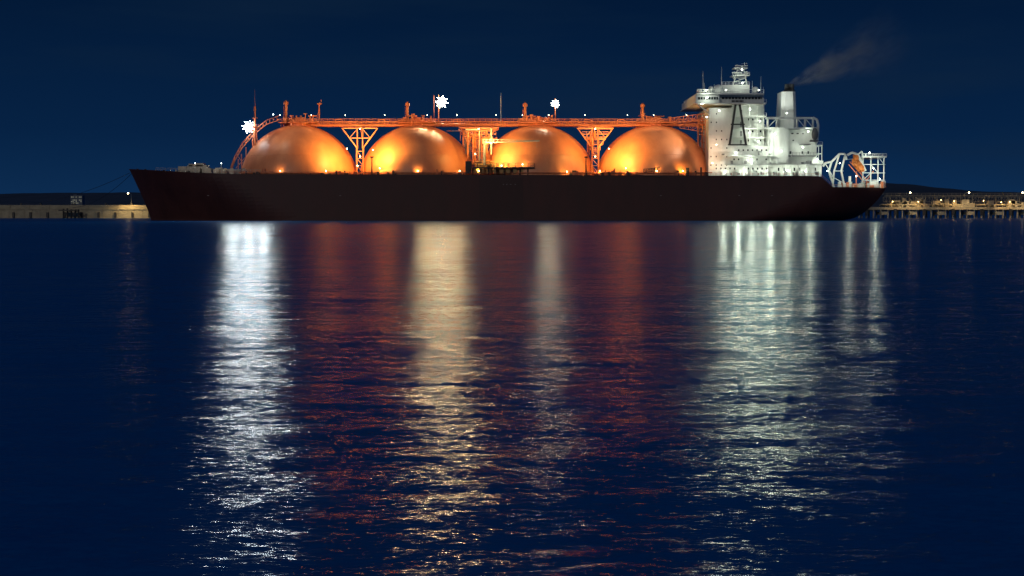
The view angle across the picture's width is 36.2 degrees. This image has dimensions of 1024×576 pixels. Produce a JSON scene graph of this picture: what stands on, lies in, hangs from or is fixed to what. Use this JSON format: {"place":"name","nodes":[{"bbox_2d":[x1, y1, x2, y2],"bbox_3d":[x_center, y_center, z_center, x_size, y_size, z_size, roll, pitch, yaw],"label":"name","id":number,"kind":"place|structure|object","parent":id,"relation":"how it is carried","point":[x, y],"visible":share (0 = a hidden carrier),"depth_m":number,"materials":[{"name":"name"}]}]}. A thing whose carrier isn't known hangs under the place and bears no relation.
{"place":"outdoors","nodes":[
{"label":"outdoors","id":0,"kind":"place"},
{"bbox_2d":[0,192,142,200],"bbox_3d":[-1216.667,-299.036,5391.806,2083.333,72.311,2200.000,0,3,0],"label":"hill","id":1,"kind":"structure","parent":0,"point":[58,196],"depth_m":5187.41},
{"bbox_2d":[0,199,144,204],"bbox_3d":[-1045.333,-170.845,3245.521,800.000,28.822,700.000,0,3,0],"label":"hill","id":2,"kind":"structure","parent":0,"point":[108,202],"depth_m":3195.16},
{"bbox_2d":[70,194,84,204],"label":"distant apartment building","id":3,"kind":"structure","parent":0,"point":[77,199],"depth_m":2496.16,"materials":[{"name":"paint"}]},
{"bbox_2d":[0,211,1023,575],"bbox_3d":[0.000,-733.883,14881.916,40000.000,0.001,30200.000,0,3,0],"label":"sea water","id":4,"kind":"structure","parent":0,"point":[510,397],"depth_m":33.53,"materials":[{"name":"blue liquid"}]},
{"bbox_2d":[0,203,149,217],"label":"concrete pier","id":5,"kind":"structure","parent":4,"relation":"in","point":[70,211],"depth_m":799.12,"materials":[{"name":"concrete"}]},
{"bbox_2d":[130,170,884,220],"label":"hull","id":6,"kind":"object","parent":4,"relation":"on","point":[173,195],"visible":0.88,"depth_m":599.15,"materials":[{"name":"paint"}]},
{"bbox_2d":[22,173,130,207],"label":"mooring rope","id":7,"kind":"object","parent":6,"relation":"attached to","point":[85,191],"visible":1,"depth_m":691.86,"materials":[{"name":"fabric"}]},
{"bbox_2d":[156,163,260,173],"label":"mooring winches","id":8,"kind":"object","parent":6,"relation":"on","point":[199,168],"visible":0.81,"depth_m":610.20,"materials":[{"name":"grey metal"}]},
{"bbox_2d":[241,126,355,173],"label":"tank dome","id":9,"kind":"structure","parent":6,"relation":"on","point":[327,149],"depth_m":606.11,"materials":[{"name":"paint"}]},
{"bbox_2d":[231,115,280,168],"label":"dome stairway","id":10,"kind":"object","parent":9,"relation":"on","point":[236,155],"visible":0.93,"depth_m":618.33,"materials":[{"name":"orange metal"}]},
{"bbox_2d":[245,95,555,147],"bbox_3d":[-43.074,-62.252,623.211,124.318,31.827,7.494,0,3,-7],"label":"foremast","id":11,"kind":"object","parent":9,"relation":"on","point":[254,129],"visible":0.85,"depth_m":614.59,"materials":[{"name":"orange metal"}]},
{"bbox_2d":[242,122,252,131],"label":"lamp glass","id":12,"kind":"object","parent":11,"relation":"hanging from","point":[247,126],"visible":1,"depth_m":612.24,"materials":[{"name":"grey glass"}]},
{"bbox_2d":[278,113,673,127],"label":"tank top platforms","id":13,"kind":"object","parent":9,"relation":"on","point":[297,121],"visible":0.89,"depth_m":616.68,"materials":[{"name":"orange metal"}]},
{"bbox_2d":[283,100,644,125],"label":"vent masts","id":14,"kind":"object","parent":13,"relation":"on","point":[407,105],"visible":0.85,"depth_m":619.81,"materials":[{"name":"orange metal"}]},
{"bbox_2d":[248,154,704,156],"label":"tank cover seams","id":15,"kind":"object","parent":9,"relation":"on","point":[488,155],"visible":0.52,"depth_m":602.13,"materials":[{"name":"paint"}]},
{"bbox_2d":[360,126,473,174],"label":"tank dome","id":16,"kind":"structure","parent":6,"relation":"on","point":[447,149],"depth_m":605.77,"materials":[{"name":"paint"}]},
{"bbox_2d":[239,168,711,175],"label":"deck fittings","id":17,"kind":"object","parent":6,"relation":"on","point":[386,172],"visible":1,"depth_m":600.90,"materials":[{"name":"orange metal"}]},
{"bbox_2d":[247,172,703,174],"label":"tank skirt rings","id":18,"kind":"object","parent":6,"relation":"on","point":[465,173],"visible":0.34,"depth_m":599.98,"materials":[{"name":"orange metal"}]},
{"bbox_2d":[342,113,705,173],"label":"catwalk trestles","id":19,"kind":"object","parent":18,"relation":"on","point":[592,158],"visible":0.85,"depth_m":609.05,"materials":[{"name":"orange metal"}]},
{"bbox_2d":[452,128,539,165],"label":"hose crane","id":20,"kind":"object","parent":19,"relation":"on","point":[490,142],"visible":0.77,"depth_m":604.29,"materials":[{"name":"orange metal"}]},
{"bbox_2d":[306,119,704,126],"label":"deck catwalk","id":21,"kind":"object","parent":19,"relation":"on","point":[485,123],"visible":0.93,"depth_m":616.96,"materials":[{"name":"orange metal"}]},
{"bbox_2d":[447,126,608,166],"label":"deck piping","id":22,"kind":"object","parent":19,"relation":"on","point":[486,134],"visible":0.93,"depth_m":608.00,"materials":[{"name":"orange metal"}]},
{"bbox_2d":[245,156,707,176],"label":"deck posts","id":23,"kind":"object","parent":6,"relation":"on","point":[609,173],"visible":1,"depth_m":599.79,"materials":[{"name":"brown metal"}]},
{"bbox_2d":[466,161,534,174],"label":"manifold platform","id":24,"kind":"structure","parent":6,"relation":"on","point":[469,167],"depth_m":599.05,"materials":[{"name":"metal"}]},
{"bbox_2d":[471,161,522,173],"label":"cargo manifold","id":25,"kind":"object","parent":24,"relation":"on","point":[483,171],"visible":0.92,"depth_m":602.41,"materials":[{"name":"brown metal"}]},
{"bbox_2d":[129,169,879,187],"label":"gunwale","id":26,"kind":"object","parent":6,"relation":"on","point":[406,174],"visible":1,"depth_m":598.63,"materials":[{"name":"paint"}]},
{"bbox_2d":[481,126,594,174],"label":"tank dome","id":27,"kind":"structure","parent":6,"relation":"on","point":[569,149],"depth_m":605.71,"materials":[{"name":"paint"}]},
{"bbox_2d":[223,171,885,187],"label":"deck railing","id":28,"kind":"object","parent":6,"relation":"on","point":[459,173],"visible":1,"depth_m":598.68,"materials":[{"name":"brown metal"}]},
{"bbox_2d":[596,126,706,175],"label":"tank dome","id":29,"kind":"structure","parent":6,"relation":"on","point":[624,149],"depth_m":605.85,"materials":[{"name":"paint"}]},
{"bbox_2d":[680,62,822,175],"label":"accommodation block","id":30,"kind":"structure","parent":6,"relation":"on","point":[779,141],"depth_m":604.29,"materials":[{"name":"white paint"}]},
{"bbox_2d":[698,97,815,170],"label":"windows","id":31,"kind":"structure","parent":30,"relation":"on","point":[709,98],"depth_m":604.05,"materials":[{"name":"black glass"}]},
{"bbox_2d":[728,84,794,144],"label":"funnel uptakes and frame","id":32,"kind":"object","parent":30,"relation":"on","point":[789,87],"visible":0.86,"depth_m":600.89,"materials":[{"name":"black metal"}]},
{"bbox_2d":[722,122,818,174],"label":"casing equipment","id":33,"kind":"object","parent":30,"relation":"on","point":[814,133],"visible":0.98,"depth_m":601.73,"materials":[{"name":"grey paint"}]},
{"bbox_2d":[776,91,795,126],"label":"funnel","id":34,"kind":"object","parent":30,"relation":"on","point":[786,103],"visible":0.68,"depth_m":611.79,"materials":[{"name":"white paint"}]},
{"bbox_2d":[822,151,886,187],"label":"aft mooring frames","id":35,"kind":"structure","parent":6,"relation":"on","point":[861,160],"depth_m":605.26,"materials":[{"name":"white paint"}]},
{"bbox_2d":[841,162,884,187],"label":"lifeboat ramp","id":36,"kind":"structure","parent":6,"relation":"on","point":[861,179],"depth_m":606.37,"materials":[{"name":"metal"}]},
{"bbox_2d":[852,155,864,171],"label":"lifeboat","id":37,"kind":"object","parent":36,"relation":"on","point":[857,164],"visible":1,"depth_m":604.82,"materials":[{"name":"orange plastic"}]},
{"bbox_2d":[858,193,1023,217],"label":"jetty","id":38,"kind":"object","parent":4,"relation":"in","point":[919,204],"visible":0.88,"depth_m":800.79,"materials":[{"name":"concrete"}]},
{"bbox_2d":[0,0,1023,193],"label":"sky","id":39,"kind":"structure","parent":0,"point":[92,92],"materials":[{"name":"blue"}]},
{"bbox_2d":[865,183,1023,210],"bbox_3d":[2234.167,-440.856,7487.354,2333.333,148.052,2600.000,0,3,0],"label":"hill","id":40,"kind":"structure","parent":0,"point":[897,189],"depth_m":6943.02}
]}

